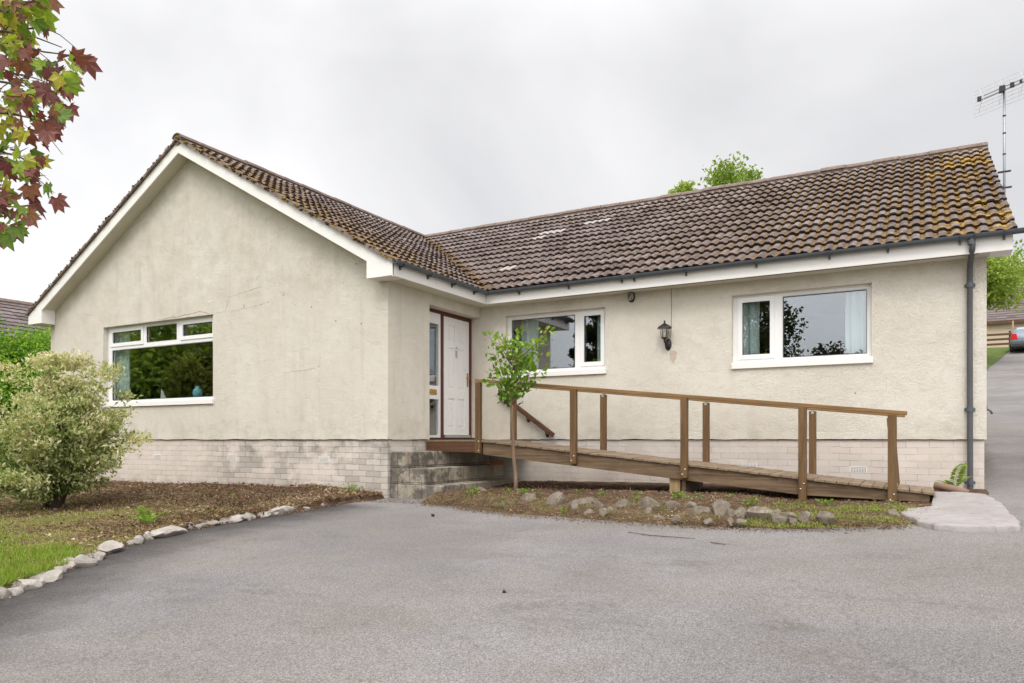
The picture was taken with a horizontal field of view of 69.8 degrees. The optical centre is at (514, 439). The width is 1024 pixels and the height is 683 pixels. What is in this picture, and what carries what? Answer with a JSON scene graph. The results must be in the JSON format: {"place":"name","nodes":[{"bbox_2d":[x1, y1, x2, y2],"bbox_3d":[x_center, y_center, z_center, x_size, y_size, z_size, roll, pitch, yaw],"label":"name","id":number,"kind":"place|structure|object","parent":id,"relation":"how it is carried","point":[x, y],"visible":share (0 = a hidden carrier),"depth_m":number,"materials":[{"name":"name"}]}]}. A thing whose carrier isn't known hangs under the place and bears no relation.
{"place":"outdoors","nodes":[
{"label":"outdoors","id":0,"kind":"place"},
{"bbox_2d":[0,479,383,588],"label":"garden bed","id":1,"kind":"object","parent":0,"point":[255,500],"visible":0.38,"depth_m":9.94,"materials":[{"name":"brown plant"}]},
{"bbox_2d":[0,586,11,598],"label":"edging stone","id":2,"kind":"object","parent":1,"relation":"on","point":[5,593],"visible":0.85,"depth_m":4.96,"materials":[{"name":"grey stone"}]},
{"bbox_2d":[29,574,40,578],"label":"edging stone","id":3,"kind":"object","parent":1,"relation":"on","point":[37,576],"visible":0.3,"depth_m":5.44,"materials":[{"name":"grey stone"}]},
{"bbox_2d":[0,0,102,251],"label":"maple tree","id":4,"kind":"object","parent":1,"relation":"on","point":[18,41],"visible":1,"depth_m":2.81,"materials":[{"name":"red plant"}]},
{"bbox_2d":[53,566,66,573],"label":"edging stone","id":5,"kind":"object","parent":1,"relation":"on","point":[63,569],"visible":0.34,"depth_m":5.75,"materials":[{"name":"grey stone"}]},
{"bbox_2d":[65,561,75,568],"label":"edging stone","id":6,"kind":"object","parent":1,"relation":"on","point":[71,564],"visible":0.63,"depth_m":5.94,"materials":[{"name":"grey stone"}]},
{"bbox_2d":[0,348,153,509],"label":"variegated shrub","id":7,"kind":"object","parent":1,"relation":"on","point":[57,447],"visible":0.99,"depth_m":9.91,"materials":[{"name":"green plant"}]},
{"bbox_2d":[0,500,198,586],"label":"grass","id":8,"kind":"structure","parent":1,"relation":"on","point":[8,573],"depth_m":6.36,"materials":[{"name":"green plant"}]},
{"bbox_2d":[130,506,166,523],"bbox_3d":[-4.092,0.831,8.130,0.390,0.234,0.356,0,0,36],"label":"fern","id":9,"kind":"object","parent":1,"relation":"on","point":[146,516],"visible":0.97,"depth_m":8.08,"materials":[{"name":"green plant"}]},
{"bbox_2d":[143,531,153,540],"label":"edging stone","id":10,"kind":"object","parent":1,"relation":"on","point":[147,535],"visible":0.65,"depth_m":7.34,"materials":[{"name":"grey stone"}]},
{"bbox_2d":[151,525,187,537],"bbox_3d":[-3.653,0.966,7.645,0.316,0.144,0.572,8,-5,12],"label":"edging stone","id":11,"kind":"object","parent":1,"relation":"on","point":[168,531],"visible":0.75,"depth_m":7.51,"materials":[{"name":"grey stone"}]},
{"bbox_2d":[1,500,364,598],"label":"stone edging","id":12,"kind":"object","parent":1,"relation":"on","point":[225,524],"visible":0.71,"depth_m":8.47,"materials":[{"name":"grey stone"}]},
{"bbox_2d":[193,524,202,528],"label":"edging stone","id":13,"kind":"object","parent":1,"relation":"on","point":[197,526],"visible":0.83,"depth_m":8.04,"materials":[{"name":"grey stone"}]},
{"bbox_2d":[206,519,219,525],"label":"edging stone","id":14,"kind":"object","parent":1,"relation":"on","point":[214,522],"visible":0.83,"depth_m":8.25,"materials":[{"name":"grey stone"}]},
{"bbox_2d":[219,517,227,523],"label":"edging stone","id":15,"kind":"object","parent":1,"relation":"on","point":[223,519],"visible":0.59,"depth_m":8.45,"materials":[{"name":"grey stone"}]},
{"bbox_2d":[228,517,241,522],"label":"edging stone","id":16,"kind":"object","parent":1,"relation":"on","point":[235,519],"visible":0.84,"depth_m":8.50,"materials":[{"name":"grey stone"}]},
{"bbox_2d":[228,514,242,520],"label":"edging stone","id":17,"kind":"object","parent":1,"relation":"on","point":[238,515],"visible":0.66,"depth_m":8.59,"materials":[{"name":"grey stone"}]},
{"bbox_2d":[241,513,255,519],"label":"edging stone","id":18,"kind":"object","parent":1,"relation":"on","point":[249,514],"visible":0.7,"depth_m":8.73,"materials":[{"name":"grey stone"}]},
{"bbox_2d":[258,512,270,517],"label":"edging stone","id":19,"kind":"object","parent":1,"relation":"on","point":[265,514],"visible":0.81,"depth_m":8.95,"materials":[{"name":"grey stone"}]},
{"bbox_2d":[268,506,295,515],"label":"edging stone","id":20,"kind":"object","parent":1,"relation":"on","point":[284,509],"visible":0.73,"depth_m":9.16,"materials":[{"name":"grey stone"}]},
{"bbox_2d":[335,483,362,489],"bbox_3d":[-2.438,0.714,10.867,0.355,0.133,0.267,0,0,29],"label":"weed","id":21,"kind":"object","parent":1,"relation":"on","point":[349,486],"visible":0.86,"depth_m":10.84,"materials":[{"name":"green plant"}]},
{"bbox_2d":[0,350,1023,682],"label":"driveway","id":22,"kind":"structure","parent":0,"point":[384,590],"depth_m":4.39,"materials":[{"name":"grey asphalt"}]},
{"bbox_2d":[8,587,23,595],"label":"edging stone","id":23,"kind":"object","parent":22,"relation":"on","point":[17,591],"visible":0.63,"depth_m":5.04,"materials":[{"name":"grey stone"}]},
{"bbox_2d":[12,579,42,590],"bbox_3d":[-3.468,1.036,5.221,0.178,0.088,0.102,0,0,-39],"label":"edging stone","id":24,"kind":"object","parent":22,"relation":"on","point":[27,584],"visible":0.76,"depth_m":5.20,"materials":[{"name":"grey stone"}]},
{"bbox_2d":[38,569,62,581],"bbox_3d":[-3.496,1.044,5.540,0.144,0.100,0.219,-4,3,-8],"label":"edging stone","id":25,"kind":"object","parent":22,"relation":"on","point":[53,575],"visible":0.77,"depth_m":5.49,"materials":[{"name":"grey stone"}]},
{"bbox_2d":[74,554,96,567],"bbox_3d":[-3.530,1.016,6.025,0.096,0.145,0.182,-3,-7,37],"label":"edging stone","id":26,"kind":"object","parent":22,"relation":"on","point":[82,561],"visible":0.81,"depth_m":5.99,"materials":[{"name":"grey stone"}]},
{"bbox_2d":[93,551,105,560],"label":"edging stone","id":27,"kind":"object","parent":22,"relation":"on","point":[98,555],"visible":0.82,"depth_m":6.33,"materials":[{"name":"grey stone"}]},
{"bbox_2d":[98,540,123,553],"bbox_3d":[-3.681,0.989,6.673,0.184,0.138,0.286,-4,-3,-3],"label":"edging stone","id":28,"kind":"object","parent":22,"relation":"on","point":[110,546],"visible":0.83,"depth_m":6.62,"materials":[{"name":"grey stone"}]},
{"bbox_2d":[133,535,143,544],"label":"edging stone","id":29,"kind":"object","parent":22,"relation":"on","point":[139,539],"visible":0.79,"depth_m":7.07,"materials":[{"name":"grey stone"}]},
{"bbox_2d":[391,451,518,498],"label":"concrete steps","id":30,"kind":"structure","parent":22,"relation":"on","point":[420,474],"depth_m":10.87,"materials":[{"name":"grey concrete"}]},
{"bbox_2d":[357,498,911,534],"bbox_3d":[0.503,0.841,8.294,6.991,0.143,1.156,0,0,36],"label":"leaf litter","id":31,"kind":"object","parent":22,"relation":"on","point":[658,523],"visible":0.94,"depth_m":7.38,"materials":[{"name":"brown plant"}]},
{"bbox_2d":[426,379,934,502],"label":"wooden ramp","id":32,"kind":"structure","parent":22,"relation":"on","point":[684,473],"depth_m":9.61,"materials":[{"name":"wood"}]},
{"bbox_2d":[421,480,988,529],"bbox_3d":[2.102,0.755,9.160,6.650,0.252,4.000,0,0,29],"label":"planting bed","id":33,"kind":"object","parent":22,"relation":"on","point":[656,486],"visible":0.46,"depth_m":8.52,"materials":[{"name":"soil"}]},
{"bbox_2d":[463,485,480,494],"bbox_3d":[-0.559,0.677,9.763,0.246,0.145,0.303,0,0,-3],"label":"weed","id":34,"kind":"object","parent":33,"relation":"on","point":[473,489],"visible":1,"depth_m":9.73,"materials":[{"name":"green plant"}]},
{"bbox_2d":[482,325,555,489],"bbox_3d":[0.052,-0.378,10.323,1.211,2.435,0.556,0,0,29],"label":"sapling","id":35,"kind":"object","parent":33,"relation":"on","point":[523,365],"visible":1,"depth_m":10.31,"materials":[{"name":"green plant"}]},
{"bbox_2d":[516,488,533,493],"bbox_3d":[0.126,0.680,9.546,0.232,0.107,0.233,0,0,29],"label":"weed","id":36,"kind":"object","parent":33,"relation":"on","point":[526,491],"visible":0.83,"depth_m":9.52,"materials":[{"name":"green plant"}]},
{"bbox_2d":[521,492,536,499],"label":"bed rock","id":37,"kind":"object","parent":33,"relation":"on","point":[531,496],"visible":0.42,"depth_m":8.88,"materials":[{"name":"grey stone"}]},
{"bbox_2d":[545,491,564,504],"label":"bed rock","id":38,"kind":"object","parent":33,"relation":"on","point":[557,498],"visible":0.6,"depth_m":8.49,"materials":[{"name":"grey stone"}]},
{"bbox_2d":[571,501,577,508],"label":"bed rock","id":39,"kind":"object","parent":33,"relation":"on","point":[574,504],"visible":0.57,"depth_m":8.19,"materials":[{"name":"grey stone"}]},
{"bbox_2d":[567,497,599,505],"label":"bed rock","id":40,"kind":"object","parent":33,"relation":"on","point":[586,500],"visible":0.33,"depth_m":8.30,"materials":[{"name":"grey stone"}]},
{"bbox_2d":[583,509,592,513],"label":"bed rock","id":41,"kind":"object","parent":33,"relation":"on","point":[589,511],"visible":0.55,"depth_m":7.96,"materials":[{"name":"grey stone"}]},
{"bbox_2d":[593,501,603,507],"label":"bed rock","id":42,"kind":"object","parent":33,"relation":"on","point":[599,503],"visible":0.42,"depth_m":8.06,"materials":[{"name":"grey stone"}]},
{"bbox_2d":[598,508,608,517],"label":"bed rock","id":43,"kind":"object","parent":33,"relation":"on","point":[602,511],"visible":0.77,"depth_m":7.81,"materials":[{"name":"grey stone"}]},
{"bbox_2d":[613,499,630,508],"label":"bed rock","id":44,"kind":"object","parent":33,"relation":"on","point":[622,503],"visible":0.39,"depth_m":7.95,"materials":[{"name":"grey stone"}]},
{"bbox_2d":[644,507,651,513],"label":"bed rock","id":45,"kind":"object","parent":33,"relation":"on","point":[648,510],"visible":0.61,"depth_m":7.69,"materials":[{"name":"grey stone"}]},
{"bbox_2d":[638,496,660,508],"bbox_3d":[1.452,0.728,7.889,0.246,0.224,0.188,0,0,-25],"label":"bed rock","id":46,"kind":"object","parent":33,"relation":"on","point":[645,502],"visible":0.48,"depth_m":7.82,"materials":[{"name":"grey stone"}]},
{"bbox_2d":[654,515,664,520],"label":"bed rock","id":47,"kind":"object","parent":33,"relation":"on","point":[659,516],"visible":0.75,"depth_m":7.47,"materials":[{"name":"grey stone"}]},
{"bbox_2d":[663,500,680,508],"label":"bed rock","id":48,"kind":"object","parent":33,"relation":"on","point":[673,504],"visible":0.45,"depth_m":7.68,"materials":[{"name":"grey stone"}]},
{"bbox_2d":[671,514,681,523],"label":"bed rock","id":49,"kind":"object","parent":33,"relation":"on","point":[676,517],"visible":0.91,"depth_m":7.29,"materials":[{"name":"grey stone"}]},
{"bbox_2d":[671,490,688,497],"bbox_3d":[1.902,0.637,8.419,0.203,0.119,0.272,0,0,29],"label":"weed","id":50,"kind":"object","parent":33,"relation":"on","point":[680,494],"visible":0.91,"depth_m":8.40,"materials":[{"name":"green plant"}]},
{"bbox_2d":[684,501,695,507],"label":"bed rock","id":51,"kind":"object","parent":33,"relation":"on","point":[690,503],"visible":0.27,"depth_m":7.58,"materials":[{"name":"grey stone"}]},
{"bbox_2d":[690,506,704,514],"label":"bed rock","id":52,"kind":"object","parent":33,"relation":"on","point":[696,510],"visible":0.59,"depth_m":7.42,"materials":[{"name":"grey stone"}]},
{"bbox_2d":[701,507,710,512],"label":"bed rock","id":53,"kind":"object","parent":33,"relation":"on","point":[707,509],"visible":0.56,"depth_m":7.42,"materials":[{"name":"grey stone"}]},
{"bbox_2d":[703,518,713,526],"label":"bed rock","id":54,"kind":"object","parent":33,"relation":"on","point":[708,522],"visible":0.93,"depth_m":7.08,"materials":[{"name":"grey stone"}]},
{"bbox_2d":[711,499,730,515],"bbox_3d":[2.081,0.731,7.385,0.194,0.257,0.133,-2,-7,15],"label":"bed rock","id":55,"kind":"object","parent":33,"relation":"on","point":[720,507],"visible":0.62,"depth_m":7.37,"materials":[{"name":"grey stone"}]},
{"bbox_2d":[725,508,733,515],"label":"bed rock","id":56,"kind":"object","parent":33,"relation":"on","point":[729,511],"visible":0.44,"depth_m":7.30,"materials":[{"name":"grey stone"}]},
{"bbox_2d":[727,517,733,526],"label":"bed rock","id":57,"kind":"object","parent":33,"relation":"on","point":[730,520],"visible":0.96,"depth_m":6.99,"materials":[{"name":"grey stone"}]},
{"bbox_2d":[733,507,745,517],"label":"bed rock","id":58,"kind":"object","parent":33,"relation":"on","point":[739,511],"visible":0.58,"depth_m":7.25,"materials":[{"name":"grey stone"}]},
{"bbox_2d":[736,518,746,527],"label":"bed rock","id":59,"kind":"object","parent":33,"relation":"on","point":[739,520],"visible":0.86,"depth_m":6.94,"materials":[{"name":"grey stone"}]},
{"bbox_2d":[740,496,761,504],"bbox_3d":[2.571,0.677,8.004,0.213,0.113,0.275,0,0,8],"label":"weed","id":60,"kind":"object","parent":33,"relation":"on","point":[752,499],"visible":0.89,"depth_m":7.97,"materials":[{"name":"green plant"}]},
{"bbox_2d":[745,506,774,518],"bbox_3d":[2.418,0.764,7.165,0.176,0.209,0.280,0,0,-42],"label":"bed rock","id":61,"kind":"object","parent":33,"relation":"on","point":[759,512],"visible":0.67,"depth_m":7.14,"materials":[{"name":"grey stone"}]},
{"bbox_2d":[773,508,780,514],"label":"bed rock","id":62,"kind":"object","parent":33,"relation":"on","point":[777,511],"visible":0.28,"depth_m":7.19,"materials":[{"name":"grey stone"}]},
{"bbox_2d":[771,513,787,523],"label":"bed rock","id":63,"kind":"object","parent":33,"relation":"on","point":[777,518],"visible":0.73,"depth_m":6.98,"materials":[{"name":"grey stone"}]},
{"bbox_2d":[779,512,795,518],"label":"bed rock","id":64,"kind":"object","parent":33,"relation":"on","point":[789,514],"visible":0.46,"depth_m":7.11,"materials":[{"name":"grey stone"}]},
{"bbox_2d":[788,517,797,524],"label":"bed rock","id":65,"kind":"object","parent":33,"relation":"on","point":[793,520],"visible":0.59,"depth_m":6.88,"materials":[{"name":"grey stone"}]},
{"bbox_2d":[797,511,810,522],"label":"bed rock","id":66,"kind":"object","parent":33,"relation":"on","point":[804,516],"visible":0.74,"depth_m":6.98,"materials":[{"name":"grey stone"}]},
{"bbox_2d":[815,511,833,525],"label":"bed rock","id":67,"kind":"object","parent":33,"relation":"on","point":[825,517],"visible":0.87,"depth_m":6.79,"materials":[{"name":"grey stone"}]},
{"bbox_2d":[816,499,837,505],"bbox_3d":[3.441,0.707,8.123,0.227,0.104,0.216,0,0,-42],"label":"weed","id":68,"kind":"object","parent":33,"relation":"on","point":[824,501],"visible":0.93,"depth_m":8.12,"materials":[{"name":"green plant"}]},
{"bbox_2d":[742,501,920,528],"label":"grass","id":69,"kind":"structure","parent":33,"relation":"on","point":[867,507],"depth_m":7.21,"materials":[{"name":"green plant"}]},
{"bbox_2d":[886,509,899,515],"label":"bed rock","id":70,"kind":"object","parent":33,"relation":"on","point":[892,512],"visible":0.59,"depth_m":7.18,"materials":[{"name":"grey stone"}]},
{"bbox_2d":[933,482,969,492],"bbox_3d":[5.410,0.613,9.092,0.394,0.163,0.110,0,0,44],"label":"broken pipe","id":71,"kind":"object","parent":33,"relation":"on","point":[944,487],"visible":0.79,"depth_m":9.08,"materials":[{"name":"ceramic"}]},
{"bbox_2d":[937,462,970,485],"bbox_3d":[5.471,0.451,9.138,0.428,0.342,0.422,0,0,29],"label":"fern","id":72,"kind":"object","parent":33,"relation":"on","point":[961,472],"visible":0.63,"depth_m":9.14,"materials":[{"name":"green plant"}]},
{"bbox_2d":[901,492,1020,532],"bbox_3d":[4.492,0.725,7.500,0.943,0.220,2.702,0,0,29],"label":"concrete pad","id":73,"kind":"object","parent":22,"relation":"on","point":[965,512],"visible":0.91,"depth_m":6.94,"materials":[{"name":"grey concrete"}]},
{"bbox_2d":[1009,327,1023,351],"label":"parked car","id":74,"kind":"object","parent":22,"relation":"on","point":[1017,340],"visible":0.77,"depth_m":41.48,"materials":[{"name":"silver paint"}]},
{"bbox_2d":[0,0,1023,302],"label":"sky","id":75,"kind":"structure","parent":0,"point":[425,117],"materials":[{"name":"white"}]},
{"bbox_2d":[629,532,694,538],"bbox_3d":[1.301,0.868,6.607,0.690,0.012,0.050,0,0,42],"label":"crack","id":76,"kind":"object","parent":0,"point":[659,535],"visible":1,"depth_m":6.60,"materials":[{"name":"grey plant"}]},
{"bbox_3d":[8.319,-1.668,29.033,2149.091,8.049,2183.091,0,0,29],"label":"ground","id":77,"kind":"structure","parent":0,"visible":0},
{"bbox_2d":[0,333,25,415],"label":"lime shrub","id":78,"kind":"object","parent":77,"relation":"on","point":[8,369],"visible":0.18,"depth_m":16.84,"materials":[{"name":"green plant"}]},
{"bbox_2d":[0,313,50,458],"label":"lime shrub","id":79,"kind":"object","parent":77,"relation":"on","point":[23,346],"visible":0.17,"depth_m":17.03,"materials":[{"name":"green plant"}]},
{"bbox_2d":[0,298,50,346],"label":"neighbour house","id":80,"kind":"structure","parent":77,"relation":"on","point":[13,312],"depth_m":27.27,"materials":[{"name":"tile"}]},
{"bbox_2d":[25,133,1023,497],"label":"bungalow","id":81,"kind":"object","parent":77,"relation":"on","point":[297,333],"visible":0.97,"depth_m":11.65,"materials":[{"name":"paint"}]},
{"bbox_2d":[115,332,130,399],"bbox_3d":[-7.515,-1.470,14.061,0.522,1.460,0.078,0,0,29],"label":"curtain","id":82,"kind":"object","parent":81,"relation":"hanging from","point":[123,356],"visible":0.48,"depth_m":14.04,"materials":[{"name":"fabric"}]},
{"bbox_2d":[102,316,213,407],"bbox_3d":[-6.437,-1.367,13.289,3.110,1.525,0.235,0,0,29],"label":"window","id":83,"kind":"structure","parent":81,"relation":"in","point":[181,339],"depth_m":13.32,"materials":[{"name":"white plastic"}]},
{"bbox_2d":[192,386,202,396],"bbox_3d":[-5.650,-0.843,13.069,0.176,0.207,0.176,0,0,29],"label":"vase","id":84,"kind":"object","parent":81,"relation":"on","point":[197,391],"visible":0.84,"depth_m":13.01,"materials":[{"name":"teal ceramic"}]},
{"bbox_2d":[444,316,470,437],"bbox_3d":[-0.993,-1.048,12.585,0.109,2.035,0.801,0,0,29],"label":"door","id":85,"kind":"structure","parent":81,"relation":"in","point":[456,332],"depth_m":12.59,"materials":[{"name":"white plastic"}]},
{"bbox_2d":[497,393,554,436],"bbox_3d":[0.193,-0.432,12.383,1.086,0.790,0.108,0,0,29],"label":"wall handrail","id":86,"kind":"object","parent":81,"relation":"attached to","point":[535,421],"depth_m":12.25,"materials":[{"name":"brown wood"}]},
{"bbox_2d":[522,319,538,368],"bbox_3d":[0.266,-1.660,12.671,0.328,1.080,0.077,0,0,29],"label":"curtain","id":87,"kind":"object","parent":81,"relation":"hanging from","point":[530,329],"visible":0.31,"depth_m":12.67,"materials":[{"name":"fabric"}]},
{"bbox_2d":[505,308,605,377],"bbox_3d":[0.694,-1.587,12.267,1.860,1.075,0.235,0,0,29],"label":"window","id":88,"kind":"structure","parent":81,"relation":"in","point":[581,367],"depth_m":12.07,"materials":[{"name":"white plastic"}]},
{"bbox_2d":[597,315,600,360],"bbox_3d":[1.458,-1.660,12.013,0.226,1.080,0.075,0,0,29],"label":"curtain","id":89,"kind":"object","parent":81,"relation":"hanging from","point":[599,338],"visible":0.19,"depth_m":12.07,"materials":[{"name":"fabric"}]},
{"bbox_2d":[628,292,634,301],"bbox_3d":[1.812,-2.240,11.479,0.105,0.175,0.133,0,0,29],"label":"bulkhead light","id":90,"kind":"object","parent":81,"relation":"attached to","point":[631,296],"visible":1,"depth_m":11.46,"materials":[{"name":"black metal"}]},
{"bbox_2d":[657,320,671,349],"bbox_3d":[2.280,-1.587,11.161,0.219,0.447,0.235,0,0,6],"label":"wall lantern","id":91,"kind":"object","parent":81,"relation":"attached to","point":[662,327],"depth_m":11.14,"materials":[{"name":"black metal"}]},
{"bbox_2d":[670,289,671,336],"bbox_3d":[2.384,-1.900,11.226,0.039,0.821,0.011,0,0,2],"label":"cable","id":92,"kind":"object","parent":81,"relation":"attached to","point":[671,310],"visible":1,"depth_m":11.22,"materials":[{"name":"plastic"}]},
{"bbox_2d":[743,302,759,354],"bbox_3d":[3.466,-1.650,10.900,0.358,1.100,0.079,0,0,29],"label":"curtain","id":93,"kind":"object","parent":81,"relation":"hanging from","point":[751,311],"visible":0.43,"depth_m":10.87,"materials":[{"name":"fabric"}]},
{"bbox_2d":[731,284,872,368],"bbox_3d":[4.053,-1.573,10.410,1.875,1.085,0.235,0,0,29],"label":"window","id":94,"kind":"structure","parent":81,"relation":"in","point":[776,358],"depth_m":10.55,"materials":[{"name":"white plastic"}]},
{"bbox_2d":[845,290,865,353],"bbox_3d":[4.756,-1.650,10.188,0.304,1.100,0.076,0,0,29],"label":"curtain","id":95,"kind":"object","parent":81,"relation":"hanging from","point":[855,324],"visible":0.56,"depth_m":10.19,"materials":[{"name":"fabric"}]},
{"bbox_2d":[974,70,1023,200],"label":"tv aerial","id":96,"kind":"object","parent":81,"relation":"attached to","point":[1002,89],"visible":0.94,"depth_m":10.48,"materials":[{"name":"metal"}]},
{"bbox_2d":[667,180,698,193],"bbox_3d":[6.104,-4.793,25.253,2.384,8.190,2.634,0,0,29],"label":"tree","id":97,"kind":"object","parent":77,"relation":"on","point":[686,186],"visible":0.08,"depth_m":25.06,"materials":[{"name":"green plant"}]},
{"bbox_2d":[697,151,764,186],"bbox_3d":[7.937,-5.126,25.193,3.846,8.862,3.467,0,0,29],"label":"broad tree","id":98,"kind":"object","parent":77,"relation":"on","point":[722,174],"visible":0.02,"depth_m":24.36,"materials":[{"name":"green plant"}]},
{"bbox_2d":[987,347,1009,368],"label":"grass verge","id":99,"kind":"object","parent":77,"relation":"on","point":[994,354],"depth_m":42.14,"materials":[{"name":"green plant"}]},
{"bbox_2d":[987,331,1011,345],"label":"rail fence","id":100,"kind":"object","parent":77,"relation":"on","point":[997,339],"visible":0.23,"depth_m":45.54,"materials":[{"name":"brown wood"}]},
{"bbox_2d":[987,239,1023,313],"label":"roadside tree","id":101,"kind":"object","parent":77,"relation":"on","point":[1003,283],"visible":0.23,"depth_m":36.10,"materials":[{"name":"green plant"}]},
{"bbox_2d":[987,288,1023,347],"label":"uphill house","id":102,"kind":"structure","parent":77,"relation":"on","point":[1000,321],"depth_m":54.81,"materials":[{"name":"tile"}]}
]}

